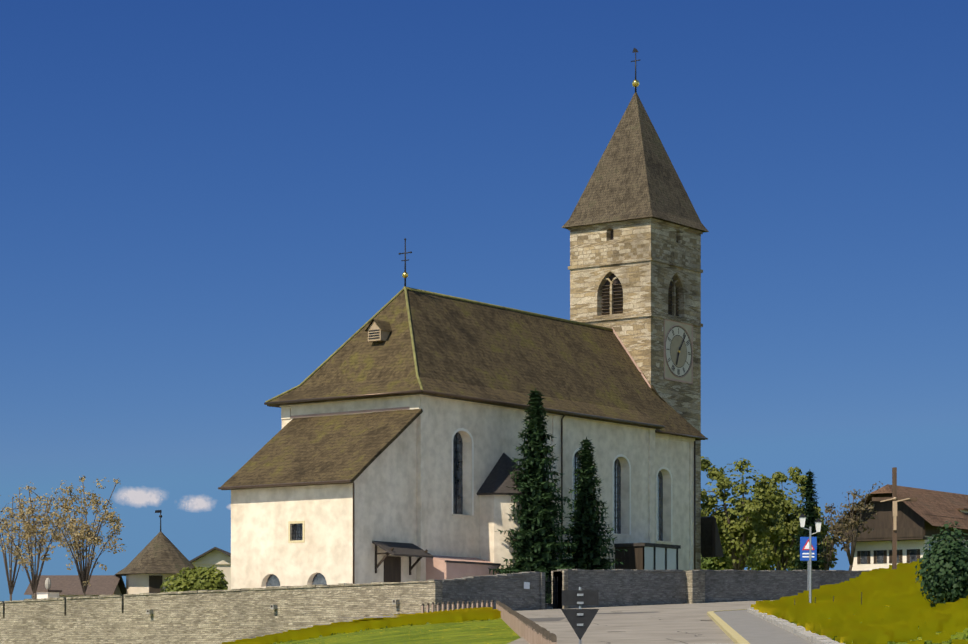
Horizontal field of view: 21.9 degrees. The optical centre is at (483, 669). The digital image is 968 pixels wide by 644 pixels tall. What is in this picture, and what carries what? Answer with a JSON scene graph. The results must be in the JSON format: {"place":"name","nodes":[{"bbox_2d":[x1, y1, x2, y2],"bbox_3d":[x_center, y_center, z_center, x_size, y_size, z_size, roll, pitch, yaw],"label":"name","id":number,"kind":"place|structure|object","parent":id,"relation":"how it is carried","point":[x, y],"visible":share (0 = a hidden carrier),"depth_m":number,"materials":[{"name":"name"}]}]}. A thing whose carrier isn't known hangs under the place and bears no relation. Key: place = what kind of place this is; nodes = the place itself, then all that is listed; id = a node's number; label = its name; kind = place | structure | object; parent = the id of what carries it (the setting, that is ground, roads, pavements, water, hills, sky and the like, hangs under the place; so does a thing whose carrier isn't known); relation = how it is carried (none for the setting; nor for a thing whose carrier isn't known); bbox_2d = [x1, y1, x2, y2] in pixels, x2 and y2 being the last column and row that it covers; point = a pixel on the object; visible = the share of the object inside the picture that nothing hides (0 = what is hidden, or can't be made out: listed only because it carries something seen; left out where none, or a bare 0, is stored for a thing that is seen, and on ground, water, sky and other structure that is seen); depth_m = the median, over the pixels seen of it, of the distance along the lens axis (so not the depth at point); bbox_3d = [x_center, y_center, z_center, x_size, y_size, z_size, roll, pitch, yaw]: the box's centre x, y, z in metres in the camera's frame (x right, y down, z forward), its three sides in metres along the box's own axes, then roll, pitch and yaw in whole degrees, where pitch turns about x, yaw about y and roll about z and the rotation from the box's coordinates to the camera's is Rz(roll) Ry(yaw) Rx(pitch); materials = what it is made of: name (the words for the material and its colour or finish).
{"place":"outdoors","nodes":[
{"label":"outdoors","id":0,"kind":"place"},
{"bbox_2d":[0,482,86,598],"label":"tree","id":1,"kind":"object","parent":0,"point":[26,524],"depth_m":165.94,"materials":[{"name":"brown plant"}]},
{"bbox_2d":[41,475,125,595],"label":"tree","id":2,"kind":"object","parent":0,"point":[87,530],"depth_m":171.47,"materials":[{"name":"plant"}]},
{"bbox_2d":[118,489,162,505],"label":"cloud","id":3,"kind":"structure","parent":0,"point":[140,497],"depth_m":3807.02,"materials":[{"name":"white"}]},
{"bbox_2d":[183,497,209,509],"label":"cloud","id":4,"kind":"structure","parent":0,"point":[197,503],"depth_m":3805.86,"materials":[{"name":"white"}]},
{"bbox_2d":[0,0,967,600],"label":"sky","id":5,"kind":"structure","parent":0,"point":[202,202],"materials":[{"name":"blue"}]},
{"bbox_2d":[277,606,967,643],"bbox_3d":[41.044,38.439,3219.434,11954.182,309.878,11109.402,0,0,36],"label":"ground","id":6,"kind":"structure","parent":0,"point":[498,631],"depth_m":89.23,"materials":[{"name":"green plant"}]},
{"bbox_2d":[0,487,52,600],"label":"tree","id":7,"kind":"object","parent":6,"relation":"on","point":[11,584],"depth_m":178.23,"materials":[{"name":"brown plant"}]},
{"bbox_2d":[36,578,61,598],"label":"chimney","id":8,"kind":"object","parent":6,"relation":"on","point":[47,593],"visible":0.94,"depth_m":177.82,"materials":[{"name":"white"}]},
{"bbox_2d":[24,575,125,598],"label":"house","id":9,"kind":"structure","parent":6,"relation":"on","point":[69,585],"depth_m":187.72,"materials":[{"name":"brown tile"}]},
{"bbox_2d":[115,510,193,593],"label":"chapel","id":10,"kind":"structure","parent":6,"relation":"on","point":[155,562],"depth_m":188.11,"materials":[{"name":"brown wood"}]},
{"bbox_2d":[160,565,227,592],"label":"bush","id":11,"kind":"object","parent":6,"relation":"on","point":[199,578],"visible":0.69,"depth_m":174.15,"materials":[{"name":"green plant"}]},
{"bbox_2d":[190,547,230,589],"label":"house","id":12,"kind":"structure","parent":6,"relation":"on","point":[219,559],"depth_m":231.88,"materials":[{"name":"paint"}]},
{"bbox_2d":[0,580,441,643],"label":"yard wall","id":13,"kind":"structure","parent":6,"relation":"on","point":[205,617],"depth_m":133.46,"materials":[{"name":"brown stone"}]},
{"bbox_2d":[231,418,416,589],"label":"annex walls","id":14,"kind":"structure","parent":6,"relation":"on","point":[263,549],"depth_m":147.67,"materials":[{"name":"white paint"}]},
{"bbox_2d":[218,407,409,489],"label":"roof trim","id":15,"kind":"structure","parent":14,"relation":"attached to","point":[318,482],"depth_m":149.62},
{"bbox_2d":[221,409,422,489],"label":"annex roof","id":16,"kind":"structure","parent":14,"relation":"on","point":[352,447],"depth_m":149.62,"materials":[{"name":"brown tile"}]},
{"bbox_2d":[375,545,428,581],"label":"door and brackets","id":17,"kind":"object","parent":14,"relation":"attached to","point":[392,568],"visible":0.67,"depth_m":147.84,"materials":[{"name":"brown wood"}]},
{"bbox_2d":[372,541,433,557],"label":"porch roof","id":18,"kind":"structure","parent":17,"relation":"on","point":[407,549],"depth_m":147.30,"materials":[{"name":"grey metal"}]},
{"bbox_2d":[426,555,500,580],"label":"low outbuilding","id":19,"kind":"structure","parent":6,"relation":"on","point":[443,567],"depth_m":150.30,"materials":[{"name":"pink paint"}]},
{"bbox_2d":[282,397,648,580],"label":"nave walls","id":20,"kind":"structure","parent":6,"relation":"on","point":[493,431],"depth_m":155.21,"materials":[{"name":"white paint"}]},
{"bbox_2d":[267,290,661,428],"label":"church roof","id":21,"kind":"structure","parent":20,"relation":"on","point":[465,348],"depth_m":159.21,"materials":[{"name":"brown tile"}]},
{"bbox_2d":[365,319,391,341],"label":"dormer","id":22,"kind":"object","parent":21,"relation":"on","point":[378,330],"visible":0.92,"depth_m":154.79,"materials":[{"name":"brown wood"}]},
{"bbox_2d":[399,238,411,286],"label":"roof cross","id":23,"kind":"object","parent":21,"relation":"on","point":[405,275],"visible":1,"depth_m":157.43,"materials":[{"name":"black metal"}]},
{"bbox_2d":[265,286,612,401],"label":"roof ridge caps","id":24,"kind":"object","parent":21,"relation":"on","point":[404,289],"visible":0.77,"depth_m":157.15,"materials":[{"name":"brown tile"}]},
{"bbox_2d":[276,394,656,428],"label":"roof eaves","id":25,"kind":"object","parent":20,"relation":"attached to","point":[483,403],"depth_m":155.43,"materials":[{"name":"brown wood"}]},
{"bbox_2d":[266,428,671,585],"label":"windows","id":26,"kind":"structure","parent":20,"relation":"in","point":[298,533],"depth_m":154.14,"materials":[{"name":"grey glass"}]},
{"bbox_2d":[264,390,707,439],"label":"gutters","id":27,"kind":"object","parent":20,"relation":"on","point":[448,394],"visible":1,"depth_m":154.68,"materials":[{"name":"brown"}]},
{"bbox_2d":[353,415,695,583],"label":"downpipes","id":28,"kind":"object","parent":20,"relation":"attached to","point":[561,502],"visible":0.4,"depth_m":161.78,"materials":[{"name":"brown"}]},
{"bbox_2d":[280,394,694,580],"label":"church trim","id":29,"kind":"structure","parent":6,"relation":"on","point":[418,401],"depth_m":161.19,"materials":[{"name":"paint"}]},
{"bbox_2d":[590,327,704,439],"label":"roof section","id":30,"kind":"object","parent":29,"relation":"on","point":[656,407],"depth_m":174.44,"materials":[{"name":"brown tile"}]},
{"bbox_2d":[421,600,556,643],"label":"fence","id":31,"kind":"object","parent":6,"relation":"on","point":[528,630],"visible":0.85,"depth_m":79.24,"materials":[{"name":"brown wood"}]},
{"bbox_2d":[480,495,521,573],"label":"side chapel walls","id":32,"kind":"structure","parent":6,"relation":"on","point":[495,512],"depth_m":154.20,"materials":[{"name":"white paint"}]},
{"bbox_2d":[476,453,527,494],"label":"small lean-to roof","id":33,"kind":"structure","parent":32,"relation":"on","point":[498,480],"depth_m":154.76,"materials":[{"name":"tile"}]},
{"bbox_2d":[488,388,582,603],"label":"spruce","id":34,"kind":"object","parent":6,"relation":"on","point":[537,546],"visible":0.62,"depth_m":153.67,"materials":[{"name":"green plant"}]},
{"bbox_2d":[545,576,557,608],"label":"gate","id":35,"kind":"structure","parent":6,"relation":"on","point":[547,606],"depth_m":133.19,"materials":[{"name":"grey metal"}]},
{"bbox_2d":[348,600,772,617],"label":"sidewalk","id":36,"kind":"structure","parent":6,"relation":"on","point":[548,610],"depth_m":134.67,"materials":[{"name":"concrete"}]},
{"bbox_2d":[524,615,596,626],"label":"approach road","id":37,"kind":"structure","parent":6,"relation":"on","point":[543,623],"depth_m":97.65,"materials":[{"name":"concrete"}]},
{"bbox_2d":[561,587,598,643],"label":"give way sign","id":38,"kind":"object","parent":6,"relation":"on","point":[580,620],"visible":1,"depth_m":54.63,"materials":[{"name":"metal"}]},
{"bbox_2d":[557,437,626,569],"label":"spruce","id":39,"kind":"object","parent":6,"relation":"on","point":[588,536],"visible":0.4,"depth_m":158.91,"materials":[{"name":"green plant"}]},
{"bbox_2d":[222,559,967,643],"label":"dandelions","id":40,"kind":"object","parent":6,"relation":"on","point":[871,619],"visible":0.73,"depth_m":79.36,"materials":[{"name":"yellow plant"}]},
{"bbox_2d":[273,606,967,643],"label":"grass tufts","id":41,"kind":"object","parent":6,"relation":"on","point":[925,642],"visible":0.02,"depth_m":80.75,"materials":[{"name":"green plant"}]},
{"bbox_2d":[570,220,700,569],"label":"tower shaft","id":42,"kind":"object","parent":6,"relation":"on","point":[645,285],"visible":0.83,"depth_m":177.29,"materials":[{"name":"beige stone"}]},
{"bbox_2d":[612,327,650,388],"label":"flashing","id":43,"kind":"object","parent":42,"relation":"attached to","point":[632,359],"visible":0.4,"depth_m":175.96,"materials":[{"name":"beige metal"}]},
{"bbox_2d":[561,93,708,232],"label":"spire","id":44,"kind":"structure","parent":42,"relation":"on","point":[634,176],"depth_m":178.14,"materials":[{"name":"tile"}]},
{"bbox_2d":[631,48,639,92],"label":"spire cross","id":45,"kind":"object","parent":44,"relation":"on","point":[635,83],"visible":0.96,"depth_m":179.76,"materials":[{"name":"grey metal"}]},
{"bbox_2d":[701,516,723,557],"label":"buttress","id":46,"kind":"structure","parent":42,"relation":"attached to","point":[711,546],"depth_m":180.50,"materials":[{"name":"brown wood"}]},
{"bbox_2d":[523,605,750,615],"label":"curb","id":47,"kind":"structure","parent":6,"relation":"on","point":[702,608],"depth_m":119.21,"materials":[{"name":"concrete"}]},
{"bbox_2d":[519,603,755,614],"bbox_3d":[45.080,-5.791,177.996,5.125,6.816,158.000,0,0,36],"label":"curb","id":48,"kind":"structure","parent":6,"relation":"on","point":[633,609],"depth_m":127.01,"materials":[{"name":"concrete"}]},
{"bbox_2d":[614,543,680,569],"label":"glass porch","id":49,"kind":"object","parent":6,"relation":"on","point":[645,556],"visible":0.42,"depth_m":166.90,"materials":[{"name":"grey"}]},
{"bbox_2d":[442,569,870,610],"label":"yard wall","id":50,"kind":"structure","parent":6,"relation":"on","point":[519,591],"depth_m":139.86,"materials":[{"name":"grey stone"}]},
{"bbox_2d":[655,437,689,570],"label":"choir walls","id":51,"kind":"structure","parent":6,"relation":"on","point":[672,456],"depth_m":174.60,"materials":[{"name":"paint"}]},
{"bbox_2d":[701,529,733,569],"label":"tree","id":52,"kind":"object","parent":6,"relation":"on","point":[706,565],"depth_m":234.08,"materials":[{"name":"green plant"}]},
{"bbox_2d":[701,557,732,569],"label":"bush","id":53,"kind":"object","parent":52,"relation":"attached to","point":[721,558],"depth_m":233.61,"materials":[{"name":"green plant"}]},
{"bbox_2d":[707,609,749,643],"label":"road marking","id":54,"kind":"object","parent":6,"relation":"on","point":[733,635],"depth_m":72.72,"materials":[{"name":"yellow paint"}]},
{"bbox_2d":[703,464,779,569],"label":"tree","id":55,"kind":"object","parent":6,"relation":"on","point":[731,500],"visible":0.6,"depth_m":211.65,"materials":[{"name":"green plant"}]},
{"bbox_2d":[701,456,784,569],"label":"tree","id":56,"kind":"object","parent":6,"relation":"on","point":[723,482],"depth_m":211.95,"materials":[{"name":"green plant"}]},
{"bbox_2d":[732,494,775,570],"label":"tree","id":57,"kind":"object","parent":6,"relation":"on","point":[757,563],"depth_m":247.77,"materials":[{"name":"green plant"}]},
{"bbox_2d":[734,514,776,569],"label":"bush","id":58,"kind":"object","parent":57,"relation":"attached to","point":[772,565],"depth_m":247.87,"materials":[{"name":"green plant"}]},
{"bbox_2d":[752,478,815,570],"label":"tree","id":59,"kind":"object","parent":6,"relation":"on","point":[764,563],"visible":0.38,"depth_m":223.91,"materials":[{"name":"green plant"}]},
{"bbox_2d":[753,466,829,570],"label":"tree","id":60,"kind":"object","parent":6,"relation":"on","point":[797,478],"depth_m":224.48,"materials":[{"name":"green plant"}]},
{"bbox_2d":[747,608,843,643],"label":"kerb stone","id":61,"kind":"object","parent":6,"relation":"on","point":[802,632],"visible":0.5,"depth_m":66.56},
{"bbox_2d":[769,521,837,569],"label":"tree","id":62,"kind":"object","parent":6,"relation":"on","point":[832,565],"depth_m":243.49,"materials":[{"name":"plant"}]},
{"bbox_2d":[800,537,816,589],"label":"school sign","id":63,"kind":"object","parent":6,"relation":"on","point":[804,548],"visible":0.9,"depth_m":126.43,"materials":[{"name":"metal"}]},
{"bbox_2d":[787,469,830,569],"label":"spruce","id":64,"kind":"object","parent":6,"relation":"on","point":[810,503],"visible":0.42,"depth_m":204.02,"materials":[{"name":"green plant"}]},
{"bbox_2d":[799,514,821,602],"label":"lamp post","id":65,"kind":"object","parent":6,"relation":"on","point":[802,518],"visible":0.94,"depth_m":95.30,"materials":[{"name":"metal"}]},
{"bbox_2d":[817,500,850,569],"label":"tree","id":66,"kind":"object","parent":6,"relation":"on","point":[827,509],"depth_m":235.40,"materials":[{"name":"plant"}]},
{"bbox_2d":[823,481,882,570],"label":"tree","id":67,"kind":"object","parent":6,"relation":"on","point":[853,507],"depth_m":227.08,"materials":[{"name":"plant"}]},
{"bbox_2d":[872,467,916,569],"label":"wayside cross","id":68,"kind":"object","parent":6,"relation":"on","point":[894,499],"visible":0.92,"depth_m":106.39,"materials":[{"name":"brown wood"}]},
{"bbox_2d":[833,484,967,570],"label":"farm house","id":69,"kind":"structure","parent":6,"relation":"on","point":[924,517],"depth_m":247.31,"materials":[{"name":"brown wood"}]},
{"bbox_2d":[915,521,967,607],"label":"bush","id":70,"kind":"object","parent":6,"relation":"on","point":[943,571],"visible":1,"depth_m":61.20,"materials":[{"name":"green plant"}]},
{"bbox_2d":[508,608,746,643],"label":"road","id":71,"kind":"structure","parent":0,"point":[640,628],"depth_m":78.15,"materials":[{"name":"grey asphalt"}]},
{"bbox_2d":[529,612,701,643],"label":"road wear","id":72,"kind":"object","parent":71,"relation":"on","point":[547,619],"visible":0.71,"depth_m":103.77,"materials":[{"name":"concrete"}]},
{"bbox_2d":[568,218,702,383],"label":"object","id":73,"kind":"object","parent":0,"point":[678,350],"visible":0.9,"depth_m":177.67,"materials":[{"name":"beige stone"}]},
{"bbox_2d":[714,610,813,643],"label":"sidewalk","id":74,"kind":"structure","parent":0,"point":[750,628],"depth_m":71.10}
]}

